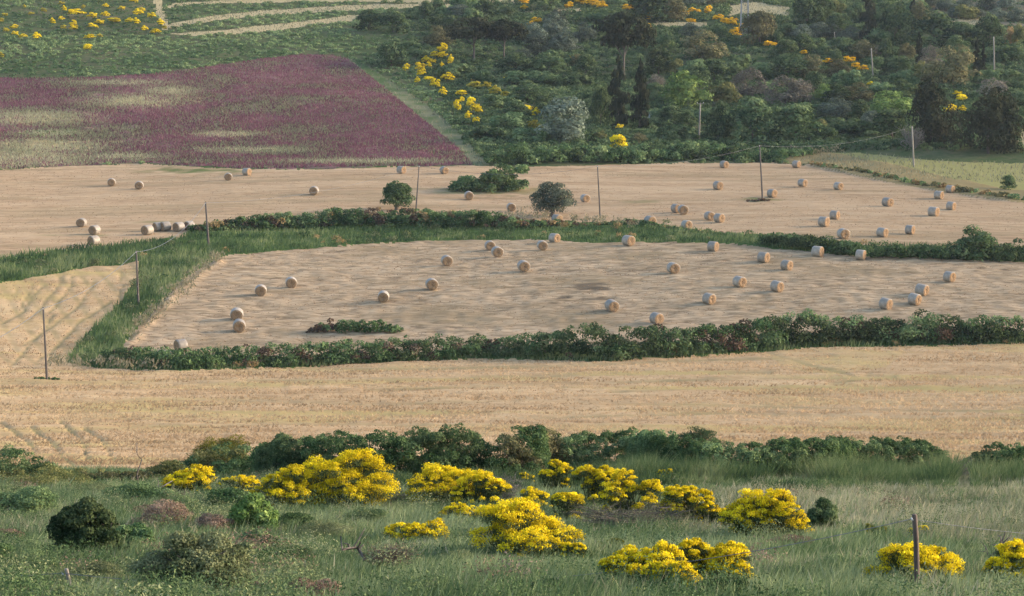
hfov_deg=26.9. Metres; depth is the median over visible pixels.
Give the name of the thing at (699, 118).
utility pole
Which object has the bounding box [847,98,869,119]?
round tree
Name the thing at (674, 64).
yellowish bush
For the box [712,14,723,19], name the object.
broom shrub
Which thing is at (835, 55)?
round tree
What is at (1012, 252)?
hedgerow
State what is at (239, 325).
hay bale
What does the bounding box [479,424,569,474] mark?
hedge
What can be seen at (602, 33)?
green bush
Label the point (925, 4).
green bush
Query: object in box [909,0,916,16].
cypress tree
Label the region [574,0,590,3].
broom shrub
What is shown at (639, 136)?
brownish tree
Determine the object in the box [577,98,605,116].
round tree
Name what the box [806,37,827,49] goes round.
green bush
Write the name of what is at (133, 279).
bank weeds
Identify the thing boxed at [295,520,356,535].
green mound
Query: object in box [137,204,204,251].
overhead cable
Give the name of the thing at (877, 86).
green bush
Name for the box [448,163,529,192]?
shrub thicket
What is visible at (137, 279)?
utility pole
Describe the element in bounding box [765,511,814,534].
broom bush
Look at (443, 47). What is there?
broom shrub
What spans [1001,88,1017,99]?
green bush
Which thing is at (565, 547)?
broom bush
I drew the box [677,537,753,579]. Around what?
broom bush
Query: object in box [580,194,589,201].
hay bale
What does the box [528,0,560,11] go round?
round tree
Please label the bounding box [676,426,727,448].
leafy shrub
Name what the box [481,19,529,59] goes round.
pine tree
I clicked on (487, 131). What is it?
green bush
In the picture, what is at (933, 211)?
hay bale
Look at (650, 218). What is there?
hay bale
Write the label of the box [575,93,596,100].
green bush
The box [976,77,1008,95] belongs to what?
bare tree
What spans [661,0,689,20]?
brownish tree
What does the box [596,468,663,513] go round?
broom bush
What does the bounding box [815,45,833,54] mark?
green bush
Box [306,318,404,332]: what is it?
bramble patch
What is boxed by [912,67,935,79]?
yellowish bush
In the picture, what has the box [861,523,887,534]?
broom bush
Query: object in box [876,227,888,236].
hay bale
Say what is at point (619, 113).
cypress tree
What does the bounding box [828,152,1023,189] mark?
pasture
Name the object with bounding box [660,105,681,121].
round tree
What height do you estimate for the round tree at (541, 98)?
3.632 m
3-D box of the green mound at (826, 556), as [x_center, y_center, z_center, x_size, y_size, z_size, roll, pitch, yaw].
[6.515,5.196,41.723,1.518,0.486,1.267,3,5,33]
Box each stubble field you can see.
[0,162,1023,257]
[122,239,1023,356]
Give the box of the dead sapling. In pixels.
[135,450,141,480]
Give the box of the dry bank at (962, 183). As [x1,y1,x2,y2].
[783,152,1023,202]
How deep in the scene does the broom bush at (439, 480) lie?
71.89 m
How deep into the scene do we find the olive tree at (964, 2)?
662.38 m
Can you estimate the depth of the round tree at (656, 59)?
535.44 m
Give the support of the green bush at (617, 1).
on the hillside at (969, 154)
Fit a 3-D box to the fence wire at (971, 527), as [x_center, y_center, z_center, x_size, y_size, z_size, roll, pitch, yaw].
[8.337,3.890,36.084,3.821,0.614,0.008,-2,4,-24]
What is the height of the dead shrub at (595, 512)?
1.100 m
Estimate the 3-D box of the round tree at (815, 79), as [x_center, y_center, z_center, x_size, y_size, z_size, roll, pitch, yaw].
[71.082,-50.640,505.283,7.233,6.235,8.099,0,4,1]
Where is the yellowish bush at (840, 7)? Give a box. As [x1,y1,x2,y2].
[830,0,846,14]
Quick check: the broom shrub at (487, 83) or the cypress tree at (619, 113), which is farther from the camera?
the broom shrub at (487, 83)
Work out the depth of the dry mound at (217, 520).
56.44 m
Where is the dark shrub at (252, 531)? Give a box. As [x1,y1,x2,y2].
[233,528,289,546]
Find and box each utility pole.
[42,307,47,378]
[136,251,139,303]
[205,202,209,243]
[415,165,419,214]
[597,165,600,215]
[697,102,703,138]
[759,145,762,197]
[871,48,873,75]
[911,126,914,166]
[993,37,994,70]
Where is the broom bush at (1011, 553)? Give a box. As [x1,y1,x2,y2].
[979,538,1023,579]
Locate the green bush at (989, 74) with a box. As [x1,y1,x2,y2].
[974,69,1002,82]
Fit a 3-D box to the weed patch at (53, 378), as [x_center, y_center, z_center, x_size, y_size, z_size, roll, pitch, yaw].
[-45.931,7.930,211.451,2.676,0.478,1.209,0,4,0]
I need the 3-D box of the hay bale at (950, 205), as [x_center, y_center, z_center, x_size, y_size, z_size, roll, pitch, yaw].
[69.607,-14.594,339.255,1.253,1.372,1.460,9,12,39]
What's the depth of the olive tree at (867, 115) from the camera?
459.48 m
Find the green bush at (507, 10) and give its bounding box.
[497,6,515,15]
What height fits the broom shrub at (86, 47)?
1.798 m
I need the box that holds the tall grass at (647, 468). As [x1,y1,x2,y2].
[241,442,1023,489]
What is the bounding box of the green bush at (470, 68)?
[461,65,477,73]
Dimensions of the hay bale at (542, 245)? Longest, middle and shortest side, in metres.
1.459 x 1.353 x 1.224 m
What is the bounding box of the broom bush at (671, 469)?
[655,468,677,479]
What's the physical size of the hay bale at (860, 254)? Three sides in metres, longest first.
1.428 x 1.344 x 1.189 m
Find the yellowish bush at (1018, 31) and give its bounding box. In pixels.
[1011,23,1023,43]
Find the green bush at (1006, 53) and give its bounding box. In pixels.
[990,44,1023,60]
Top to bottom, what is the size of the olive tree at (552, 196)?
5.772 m
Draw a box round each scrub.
[0,0,465,164]
[387,0,1023,150]
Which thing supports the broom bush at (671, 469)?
on the meadow
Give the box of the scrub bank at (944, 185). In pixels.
[809,161,1023,199]
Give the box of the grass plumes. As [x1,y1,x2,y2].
[0,471,1014,537]
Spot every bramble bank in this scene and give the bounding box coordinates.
[187,206,756,236]
[483,139,836,163]
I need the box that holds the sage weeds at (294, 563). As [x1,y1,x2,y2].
[0,467,1023,595]
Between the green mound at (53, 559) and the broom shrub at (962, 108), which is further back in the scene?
the broom shrub at (962, 108)
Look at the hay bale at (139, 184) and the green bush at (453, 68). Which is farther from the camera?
the green bush at (453, 68)
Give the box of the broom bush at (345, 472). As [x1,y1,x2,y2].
[301,447,402,506]
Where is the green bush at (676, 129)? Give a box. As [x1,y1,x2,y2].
[654,124,692,140]
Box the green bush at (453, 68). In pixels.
[436,63,467,77]
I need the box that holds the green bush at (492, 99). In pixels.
[481,94,516,107]
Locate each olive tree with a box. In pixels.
[380,180,415,209]
[447,4,467,15]
[510,48,535,59]
[519,21,548,42]
[523,34,551,55]
[529,181,576,216]
[534,96,588,142]
[542,9,567,24]
[542,11,570,37]
[546,31,583,52]
[571,21,596,41]
[678,23,702,37]
[679,0,706,5]
[789,24,816,37]
[807,22,830,36]
[816,96,854,117]
[822,23,842,38]
[836,25,861,40]
[860,110,876,123]
[924,0,941,6]
[935,0,956,9]
[945,7,959,17]
[956,0,973,6]
[972,6,986,17]
[975,0,997,9]
[989,6,1008,20]
[994,0,1021,8]
[1006,7,1023,21]
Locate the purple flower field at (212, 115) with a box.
[0,54,469,168]
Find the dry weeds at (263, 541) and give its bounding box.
[0,471,917,581]
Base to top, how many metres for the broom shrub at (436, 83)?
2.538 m
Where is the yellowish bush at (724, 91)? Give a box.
[704,81,742,102]
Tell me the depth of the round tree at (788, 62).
528.49 m
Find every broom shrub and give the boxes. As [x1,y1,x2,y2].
[32,32,41,38]
[67,8,86,14]
[69,24,77,29]
[83,34,95,38]
[83,44,91,49]
[86,12,96,17]
[88,23,98,27]
[93,19,103,23]
[100,11,110,15]
[107,17,120,21]
[124,17,132,21]
[133,8,143,14]
[133,17,140,23]
[147,12,155,17]
[149,29,161,32]
[157,18,164,24]
[402,63,409,70]
[415,62,424,69]
[416,68,425,74]
[421,55,428,61]
[426,58,436,62]
[429,51,442,56]
[429,78,440,86]
[436,42,447,50]
[438,86,446,94]
[440,72,454,79]
[447,54,453,63]
[453,99,461,109]
[455,90,466,94]
[465,111,471,118]
[466,81,480,86]
[466,97,475,105]
[470,104,482,111]
[481,81,491,86]
[489,85,501,93]
[501,91,508,95]
[526,119,542,127]
[531,17,541,21]
[532,107,540,115]
[564,1,572,7]
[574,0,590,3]
[587,0,600,5]
[596,0,607,7]
[609,134,627,150]
[622,4,630,9]
[685,18,696,21]
[687,7,700,11]
[704,5,712,13]
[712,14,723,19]
[720,18,728,22]
[726,17,737,25]
[728,27,741,35]
[763,40,776,45]
[843,56,855,61]
[851,62,859,67]
[857,65,868,69]
[956,94,967,100]
[958,105,966,110]
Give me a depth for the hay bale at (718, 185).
366.74 m
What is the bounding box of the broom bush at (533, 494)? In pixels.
[520,486,553,508]
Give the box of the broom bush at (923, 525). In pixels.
[902,524,933,535]
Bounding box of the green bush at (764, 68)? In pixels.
[747,62,775,77]
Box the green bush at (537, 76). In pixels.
[523,70,561,84]
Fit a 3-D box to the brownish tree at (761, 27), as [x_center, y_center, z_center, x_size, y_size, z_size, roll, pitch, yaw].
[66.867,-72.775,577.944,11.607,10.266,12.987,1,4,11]
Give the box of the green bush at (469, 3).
[449,0,480,9]
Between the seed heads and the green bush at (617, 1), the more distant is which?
the green bush at (617, 1)
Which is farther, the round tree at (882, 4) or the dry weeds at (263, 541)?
the round tree at (882, 4)
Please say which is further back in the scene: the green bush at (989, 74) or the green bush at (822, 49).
the green bush at (822, 49)
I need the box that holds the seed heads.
[47,144,843,368]
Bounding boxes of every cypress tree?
[607,55,629,128]
[629,57,650,128]
[858,0,877,42]
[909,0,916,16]
[915,32,924,61]
[972,37,982,73]
[979,41,986,74]
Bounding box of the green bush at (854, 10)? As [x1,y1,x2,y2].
[844,2,865,22]
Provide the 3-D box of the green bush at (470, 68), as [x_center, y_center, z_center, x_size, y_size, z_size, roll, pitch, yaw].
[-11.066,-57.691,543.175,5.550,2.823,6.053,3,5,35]
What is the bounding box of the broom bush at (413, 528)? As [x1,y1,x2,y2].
[381,517,449,540]
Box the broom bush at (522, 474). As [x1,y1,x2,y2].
[515,471,537,481]
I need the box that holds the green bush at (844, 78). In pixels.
[830,69,865,87]
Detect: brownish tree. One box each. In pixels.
[422,25,455,44]
[570,54,580,63]
[629,132,647,143]
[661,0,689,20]
[680,29,730,59]
[703,0,726,4]
[738,10,777,45]
[793,54,824,77]
[823,58,851,76]
[843,82,875,101]
[845,39,878,58]
[897,42,915,59]
[909,1,929,22]
[920,44,981,84]
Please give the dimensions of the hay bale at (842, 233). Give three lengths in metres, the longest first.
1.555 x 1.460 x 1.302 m
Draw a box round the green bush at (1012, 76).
[994,69,1023,85]
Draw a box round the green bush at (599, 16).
[583,12,609,21]
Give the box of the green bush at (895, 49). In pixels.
[882,46,899,55]
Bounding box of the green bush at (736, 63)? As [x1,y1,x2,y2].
[721,54,751,73]
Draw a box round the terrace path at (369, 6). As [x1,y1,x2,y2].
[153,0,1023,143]
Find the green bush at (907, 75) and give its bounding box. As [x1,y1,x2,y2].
[887,70,921,83]
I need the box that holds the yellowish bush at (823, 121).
[810,118,826,129]
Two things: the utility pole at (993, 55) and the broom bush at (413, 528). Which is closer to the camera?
the broom bush at (413, 528)
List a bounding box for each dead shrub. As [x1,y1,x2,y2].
[351,538,421,568]
[492,471,530,498]
[547,496,716,526]
[895,121,925,149]
[957,455,974,474]
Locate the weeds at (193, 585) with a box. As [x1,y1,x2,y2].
[0,468,1009,595]
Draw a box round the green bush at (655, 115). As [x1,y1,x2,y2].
[649,109,675,121]
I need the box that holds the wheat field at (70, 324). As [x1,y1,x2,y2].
[0,261,1023,468]
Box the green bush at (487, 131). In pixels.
[468,125,504,137]
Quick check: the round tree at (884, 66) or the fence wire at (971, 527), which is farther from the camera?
the round tree at (884, 66)
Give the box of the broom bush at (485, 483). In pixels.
[448,469,511,504]
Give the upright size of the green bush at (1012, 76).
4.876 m
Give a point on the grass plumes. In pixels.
(516, 481)
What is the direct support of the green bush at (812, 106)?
on the hillside at (969, 154)
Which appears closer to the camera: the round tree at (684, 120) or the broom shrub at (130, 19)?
the round tree at (684, 120)
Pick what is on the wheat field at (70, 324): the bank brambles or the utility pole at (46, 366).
the utility pole at (46, 366)
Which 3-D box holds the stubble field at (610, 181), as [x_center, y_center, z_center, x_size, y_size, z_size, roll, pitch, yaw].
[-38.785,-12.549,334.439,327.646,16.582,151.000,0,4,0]
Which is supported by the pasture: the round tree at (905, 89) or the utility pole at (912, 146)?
the utility pole at (912, 146)
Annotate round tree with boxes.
[352,9,381,29]
[371,37,409,66]
[373,10,410,32]
[416,0,435,18]
[425,13,443,28]
[432,14,465,30]
[471,0,498,19]
[495,52,535,70]
[501,99,530,115]
[506,79,544,100]
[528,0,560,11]
[529,52,569,71]
[529,102,548,117]
[533,91,554,105]
[570,53,602,77]
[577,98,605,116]
[588,86,614,125]
[628,0,671,21]
[642,47,672,74]
[655,31,678,52]
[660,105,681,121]
[675,110,698,126]
[686,63,711,87]
[703,58,733,80]
[708,23,730,40]
[725,96,781,142]
[767,103,824,140]
[769,52,809,77]
[771,39,801,57]
[787,0,825,24]
[794,33,816,53]
[804,70,827,93]
[811,124,842,140]
[815,0,836,23]
[818,83,855,105]
[827,12,851,28]
[827,37,855,56]
[830,48,842,63]
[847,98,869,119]
[870,108,915,136]
[875,0,893,12]
[876,38,895,57]
[878,2,917,44]
[878,57,893,75]
[884,55,915,75]
[884,78,917,97]
[911,9,956,45]
[940,21,980,44]
[940,34,970,53]
[952,224,1004,261]
[971,14,1010,47]
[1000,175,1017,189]
[1007,91,1023,111]
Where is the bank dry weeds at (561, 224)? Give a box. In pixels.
[45,217,1007,367]
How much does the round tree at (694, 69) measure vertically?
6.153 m
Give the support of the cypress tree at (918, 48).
on the hillside at (969, 154)
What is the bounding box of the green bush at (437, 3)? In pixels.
[431,0,445,11]
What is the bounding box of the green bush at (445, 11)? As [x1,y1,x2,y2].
[435,5,455,15]
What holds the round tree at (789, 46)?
on the hillside at (969, 154)
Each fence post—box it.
[61,568,70,585]
[911,514,919,584]
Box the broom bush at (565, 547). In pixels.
[552,539,591,557]
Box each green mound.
[0,485,58,515]
[0,542,19,563]
[3,466,93,486]
[5,547,65,576]
[59,560,127,583]
[66,482,116,496]
[98,480,175,505]
[116,522,156,545]
[146,460,191,478]
[155,492,206,511]
[202,487,262,507]
[256,543,316,559]
[278,512,316,530]
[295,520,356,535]
[339,506,389,521]
[380,574,465,594]
[440,549,489,560]
[506,578,566,590]
[689,577,770,595]
[810,553,866,566]
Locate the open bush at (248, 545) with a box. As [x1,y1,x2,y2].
[196,541,258,567]
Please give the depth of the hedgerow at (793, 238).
290.34 m
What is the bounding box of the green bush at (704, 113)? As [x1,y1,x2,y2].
[694,108,711,119]
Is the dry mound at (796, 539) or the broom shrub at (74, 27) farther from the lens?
the broom shrub at (74, 27)
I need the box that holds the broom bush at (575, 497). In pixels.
[549,491,585,522]
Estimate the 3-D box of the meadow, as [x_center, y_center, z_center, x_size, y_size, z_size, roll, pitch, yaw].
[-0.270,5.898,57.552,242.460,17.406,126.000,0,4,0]
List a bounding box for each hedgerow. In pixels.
[99,333,486,368]
[483,321,734,359]
[724,308,1023,350]
[756,232,866,255]
[863,238,1023,261]
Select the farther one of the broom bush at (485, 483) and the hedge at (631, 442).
the hedge at (631, 442)
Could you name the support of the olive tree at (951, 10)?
on the olive hillside at (1005, 22)
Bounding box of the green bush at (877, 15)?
[873,12,881,22]
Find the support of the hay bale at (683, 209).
on the stubble field at (610, 181)
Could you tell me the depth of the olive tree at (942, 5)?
660.80 m
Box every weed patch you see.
[34,377,59,379]
[746,198,770,201]
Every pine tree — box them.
[446,16,502,58]
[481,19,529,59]
[591,10,657,79]
[701,100,735,138]
[905,77,960,145]
[949,86,1023,153]
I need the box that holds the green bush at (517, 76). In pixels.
[498,70,528,84]
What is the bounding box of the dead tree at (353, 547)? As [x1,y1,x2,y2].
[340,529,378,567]
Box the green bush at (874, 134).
[855,130,891,140]
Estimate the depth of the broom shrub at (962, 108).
466.16 m
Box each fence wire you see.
[63,519,910,587]
[920,520,1023,533]
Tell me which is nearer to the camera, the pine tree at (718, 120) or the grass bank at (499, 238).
the grass bank at (499, 238)
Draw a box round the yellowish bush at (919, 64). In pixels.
[910,60,935,73]
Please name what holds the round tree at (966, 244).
on the grass bank at (499, 238)
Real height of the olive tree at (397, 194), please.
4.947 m
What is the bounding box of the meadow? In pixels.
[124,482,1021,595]
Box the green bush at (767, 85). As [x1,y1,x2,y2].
[752,82,775,90]
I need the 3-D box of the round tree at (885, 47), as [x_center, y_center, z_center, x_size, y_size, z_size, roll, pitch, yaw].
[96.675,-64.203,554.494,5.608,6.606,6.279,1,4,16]
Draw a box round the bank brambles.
[1,211,1005,368]
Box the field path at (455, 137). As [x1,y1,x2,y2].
[346,58,488,165]
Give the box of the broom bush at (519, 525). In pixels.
[466,497,587,558]
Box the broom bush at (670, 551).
[597,539,691,586]
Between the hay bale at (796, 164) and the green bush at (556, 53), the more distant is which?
the green bush at (556, 53)
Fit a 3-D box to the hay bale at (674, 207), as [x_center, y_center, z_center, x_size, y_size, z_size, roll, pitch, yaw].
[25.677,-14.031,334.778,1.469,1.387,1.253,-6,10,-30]
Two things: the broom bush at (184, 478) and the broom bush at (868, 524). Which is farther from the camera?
the broom bush at (184, 478)
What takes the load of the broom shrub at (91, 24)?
on the hillside at (969, 154)
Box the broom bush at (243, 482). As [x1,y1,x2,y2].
[216,474,262,491]
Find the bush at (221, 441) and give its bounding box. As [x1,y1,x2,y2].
[186,434,250,465]
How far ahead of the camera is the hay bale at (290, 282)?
272.37 m
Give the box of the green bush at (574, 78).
[555,72,596,85]
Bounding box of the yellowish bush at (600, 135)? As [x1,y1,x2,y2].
[591,130,606,140]
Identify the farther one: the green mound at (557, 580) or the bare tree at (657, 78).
the bare tree at (657, 78)
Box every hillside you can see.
[0,0,1023,166]
[916,0,1023,25]
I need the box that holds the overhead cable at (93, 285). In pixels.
[45,252,135,307]
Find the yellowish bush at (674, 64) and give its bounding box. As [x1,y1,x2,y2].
[667,58,682,73]
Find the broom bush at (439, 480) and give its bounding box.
[402,462,476,503]
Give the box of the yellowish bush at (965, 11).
[953,4,981,18]
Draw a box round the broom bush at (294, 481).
[250,463,326,506]
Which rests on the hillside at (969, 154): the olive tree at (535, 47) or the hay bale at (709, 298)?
the olive tree at (535, 47)
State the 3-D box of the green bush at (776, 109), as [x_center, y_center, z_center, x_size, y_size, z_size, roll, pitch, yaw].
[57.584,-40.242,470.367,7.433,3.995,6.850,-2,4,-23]
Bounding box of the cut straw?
[2,163,1023,353]
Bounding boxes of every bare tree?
[646,74,666,84]
[730,66,768,95]
[764,75,809,103]
[788,78,814,100]
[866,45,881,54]
[917,44,942,63]
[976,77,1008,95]
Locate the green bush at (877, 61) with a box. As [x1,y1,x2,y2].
[863,56,884,67]
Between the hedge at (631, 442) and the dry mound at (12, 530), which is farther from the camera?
the hedge at (631, 442)
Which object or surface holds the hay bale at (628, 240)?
on the stubble field at (868, 282)
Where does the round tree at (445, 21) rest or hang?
on the hillside at (969, 154)
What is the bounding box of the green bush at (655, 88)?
[646,82,669,100]
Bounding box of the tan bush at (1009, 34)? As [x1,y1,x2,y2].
[1004,26,1016,43]
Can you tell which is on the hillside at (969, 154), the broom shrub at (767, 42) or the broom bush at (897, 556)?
the broom shrub at (767, 42)
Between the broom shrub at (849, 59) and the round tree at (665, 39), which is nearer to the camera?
the broom shrub at (849, 59)
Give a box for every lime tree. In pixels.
[658,70,713,107]
[813,83,830,99]
[870,90,912,114]
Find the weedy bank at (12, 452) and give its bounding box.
[0,444,153,481]
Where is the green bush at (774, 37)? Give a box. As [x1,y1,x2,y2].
[763,32,784,45]
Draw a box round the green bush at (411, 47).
[396,40,430,56]
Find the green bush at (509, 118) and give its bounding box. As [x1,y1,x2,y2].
[489,111,524,127]
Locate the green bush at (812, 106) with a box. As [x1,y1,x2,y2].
[801,102,828,118]
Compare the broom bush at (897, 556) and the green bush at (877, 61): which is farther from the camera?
the green bush at (877, 61)
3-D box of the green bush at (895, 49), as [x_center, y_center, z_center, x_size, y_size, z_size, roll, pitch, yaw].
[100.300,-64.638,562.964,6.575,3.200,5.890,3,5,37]
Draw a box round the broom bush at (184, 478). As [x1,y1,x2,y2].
[160,464,217,492]
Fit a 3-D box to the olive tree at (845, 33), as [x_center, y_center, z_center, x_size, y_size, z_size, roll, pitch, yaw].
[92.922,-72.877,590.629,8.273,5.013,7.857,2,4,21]
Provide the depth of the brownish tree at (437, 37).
588.43 m
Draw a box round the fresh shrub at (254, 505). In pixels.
[227,492,278,529]
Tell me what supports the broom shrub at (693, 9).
on the hillside at (969, 154)
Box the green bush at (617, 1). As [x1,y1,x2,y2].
[607,0,628,3]
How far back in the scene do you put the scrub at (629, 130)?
476.27 m
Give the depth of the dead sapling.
72.28 m
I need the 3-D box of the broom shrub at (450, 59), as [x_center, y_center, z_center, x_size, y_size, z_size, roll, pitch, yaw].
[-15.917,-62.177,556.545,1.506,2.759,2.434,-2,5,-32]
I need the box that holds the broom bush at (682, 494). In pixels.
[655,482,714,523]
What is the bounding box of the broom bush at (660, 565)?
[636,555,702,591]
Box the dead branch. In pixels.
[972,533,1011,556]
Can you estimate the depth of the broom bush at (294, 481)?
68.11 m
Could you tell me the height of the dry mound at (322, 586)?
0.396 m
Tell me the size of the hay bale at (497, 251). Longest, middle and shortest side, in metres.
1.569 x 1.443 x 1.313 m
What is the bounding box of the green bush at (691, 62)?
[676,58,709,73]
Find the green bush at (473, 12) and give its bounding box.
[458,7,483,19]
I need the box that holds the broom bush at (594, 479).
[571,464,616,503]
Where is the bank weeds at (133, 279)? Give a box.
[0,215,991,368]
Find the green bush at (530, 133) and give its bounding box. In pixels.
[508,127,550,140]
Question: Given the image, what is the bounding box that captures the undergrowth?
[379,0,1023,163]
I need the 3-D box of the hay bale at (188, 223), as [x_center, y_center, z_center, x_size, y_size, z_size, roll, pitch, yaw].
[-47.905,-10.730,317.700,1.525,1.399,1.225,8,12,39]
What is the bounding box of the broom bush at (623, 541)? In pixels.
[602,538,624,547]
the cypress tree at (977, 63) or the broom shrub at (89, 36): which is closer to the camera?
the cypress tree at (977, 63)
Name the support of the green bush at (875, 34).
on the hillside at (969, 154)
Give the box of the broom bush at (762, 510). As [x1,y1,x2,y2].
[717,488,805,538]
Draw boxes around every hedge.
[249,422,485,475]
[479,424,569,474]
[558,426,730,472]
[719,434,949,475]
[959,441,1023,477]
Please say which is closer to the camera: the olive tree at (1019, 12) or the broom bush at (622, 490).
the broom bush at (622, 490)
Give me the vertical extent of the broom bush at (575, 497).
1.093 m
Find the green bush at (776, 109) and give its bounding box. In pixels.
[767,106,782,121]
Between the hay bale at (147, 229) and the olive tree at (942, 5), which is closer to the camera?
the hay bale at (147, 229)
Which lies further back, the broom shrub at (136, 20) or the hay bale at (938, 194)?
the broom shrub at (136, 20)
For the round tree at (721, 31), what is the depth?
586.11 m
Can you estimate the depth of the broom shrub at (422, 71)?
537.94 m
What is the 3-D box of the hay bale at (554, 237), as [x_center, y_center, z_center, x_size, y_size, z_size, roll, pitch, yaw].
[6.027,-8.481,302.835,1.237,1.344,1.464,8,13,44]
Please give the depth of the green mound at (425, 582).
34.00 m
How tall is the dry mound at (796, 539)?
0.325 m
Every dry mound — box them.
[0,528,25,536]
[124,499,194,526]
[196,512,234,531]
[285,577,341,595]
[384,490,407,505]
[766,534,812,544]
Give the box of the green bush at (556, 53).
[545,49,574,62]
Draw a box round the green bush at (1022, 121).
[1005,115,1023,128]
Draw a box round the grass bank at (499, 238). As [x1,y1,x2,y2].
[0,166,1023,370]
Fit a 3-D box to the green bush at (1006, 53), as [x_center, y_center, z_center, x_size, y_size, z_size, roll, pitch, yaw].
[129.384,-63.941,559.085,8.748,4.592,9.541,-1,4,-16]
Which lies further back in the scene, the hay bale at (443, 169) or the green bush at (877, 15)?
the green bush at (877, 15)
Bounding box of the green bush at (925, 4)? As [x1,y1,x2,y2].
[906,0,927,8]
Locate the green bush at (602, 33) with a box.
[589,25,605,37]
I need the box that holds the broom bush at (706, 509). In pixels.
[693,499,726,527]
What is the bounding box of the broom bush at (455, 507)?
[434,502,481,518]
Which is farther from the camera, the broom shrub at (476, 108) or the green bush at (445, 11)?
the green bush at (445, 11)
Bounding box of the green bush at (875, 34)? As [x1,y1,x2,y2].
[863,29,894,42]
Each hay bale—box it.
[76,218,86,226]
[87,235,99,244]
[88,225,100,234]
[107,178,115,185]
[135,181,143,188]
[141,225,153,234]
[152,222,161,230]
[160,221,170,230]
[172,222,184,231]
[174,339,187,350]
[184,221,194,230]
[224,173,231,180]
[230,307,242,319]
[233,319,245,331]
[242,168,251,175]
[255,284,266,295]
[285,277,296,287]
[309,186,318,194]
[378,290,388,302]
[397,166,405,173]
[425,278,437,289]
[439,166,448,173]
[441,255,452,265]
[464,191,473,199]
[484,240,495,250]
[491,246,503,256]
[506,203,515,211]
[517,260,529,271]
[537,240,547,250]
[548,233,560,241]
[551,214,562,219]
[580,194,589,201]
[604,299,618,311]
[622,235,635,245]
[644,216,656,222]
[649,312,663,323]
[666,262,679,273]
[671,204,678,212]
[677,205,688,214]
[681,220,691,228]
[702,293,715,304]
[704,211,714,219]
[707,241,718,251]
[713,181,723,189]
[713,213,724,222]
[720,161,728,167]
[732,276,746,287]
[757,252,769,262]
[767,189,776,197]
[770,280,783,291]
[780,260,792,270]
[792,160,800,167]
[798,179,807,186]
[811,246,823,256]
[818,216,829,226]
[829,210,839,219]
[833,182,843,189]
[837,228,849,238]
[855,249,865,259]
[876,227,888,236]
[879,297,892,309]
[882,197,893,206]
[905,225,914,233]
[908,293,921,304]
[915,283,928,295]
[928,207,939,215]
[934,191,943,198]
[943,271,955,281]
[945,185,954,192]
[946,201,955,209]
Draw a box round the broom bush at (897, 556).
[860,541,965,581]
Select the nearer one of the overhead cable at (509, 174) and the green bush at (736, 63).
the overhead cable at (509, 174)
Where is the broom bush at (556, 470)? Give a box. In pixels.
[538,459,575,489]
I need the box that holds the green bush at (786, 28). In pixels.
[775,23,807,36]
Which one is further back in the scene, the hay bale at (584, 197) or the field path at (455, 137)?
the field path at (455, 137)
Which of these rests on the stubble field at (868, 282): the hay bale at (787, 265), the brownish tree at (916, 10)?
the hay bale at (787, 265)
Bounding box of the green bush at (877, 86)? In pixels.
[868,81,894,92]
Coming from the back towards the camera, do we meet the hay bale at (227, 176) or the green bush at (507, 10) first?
the green bush at (507, 10)
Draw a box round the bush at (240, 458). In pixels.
[149,441,254,478]
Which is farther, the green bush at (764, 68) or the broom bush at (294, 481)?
the green bush at (764, 68)
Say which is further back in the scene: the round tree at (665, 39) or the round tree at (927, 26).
the round tree at (927, 26)
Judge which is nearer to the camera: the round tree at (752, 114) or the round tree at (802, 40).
the round tree at (752, 114)
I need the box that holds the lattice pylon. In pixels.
[740,0,748,36]
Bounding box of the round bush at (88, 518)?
[45,496,130,556]
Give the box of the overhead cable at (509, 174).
[421,166,595,174]
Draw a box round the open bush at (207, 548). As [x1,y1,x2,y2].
[125,530,252,591]
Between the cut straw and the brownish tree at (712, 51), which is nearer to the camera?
the cut straw
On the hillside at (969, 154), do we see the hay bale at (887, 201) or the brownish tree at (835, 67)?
the brownish tree at (835, 67)
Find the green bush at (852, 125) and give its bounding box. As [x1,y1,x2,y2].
[822,117,872,135]
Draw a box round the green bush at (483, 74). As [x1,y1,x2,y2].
[466,69,496,83]
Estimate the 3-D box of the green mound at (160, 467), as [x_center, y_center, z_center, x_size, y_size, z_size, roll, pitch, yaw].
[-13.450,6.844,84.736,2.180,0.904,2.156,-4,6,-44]
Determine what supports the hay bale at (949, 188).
on the stubble field at (610, 181)
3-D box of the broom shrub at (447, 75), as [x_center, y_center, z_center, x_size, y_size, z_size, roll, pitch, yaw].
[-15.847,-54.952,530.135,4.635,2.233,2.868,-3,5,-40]
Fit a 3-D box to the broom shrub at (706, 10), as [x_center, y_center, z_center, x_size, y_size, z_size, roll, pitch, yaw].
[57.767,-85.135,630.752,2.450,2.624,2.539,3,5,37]
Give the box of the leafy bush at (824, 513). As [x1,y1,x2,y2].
[806,497,839,529]
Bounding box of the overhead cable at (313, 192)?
[214,166,417,202]

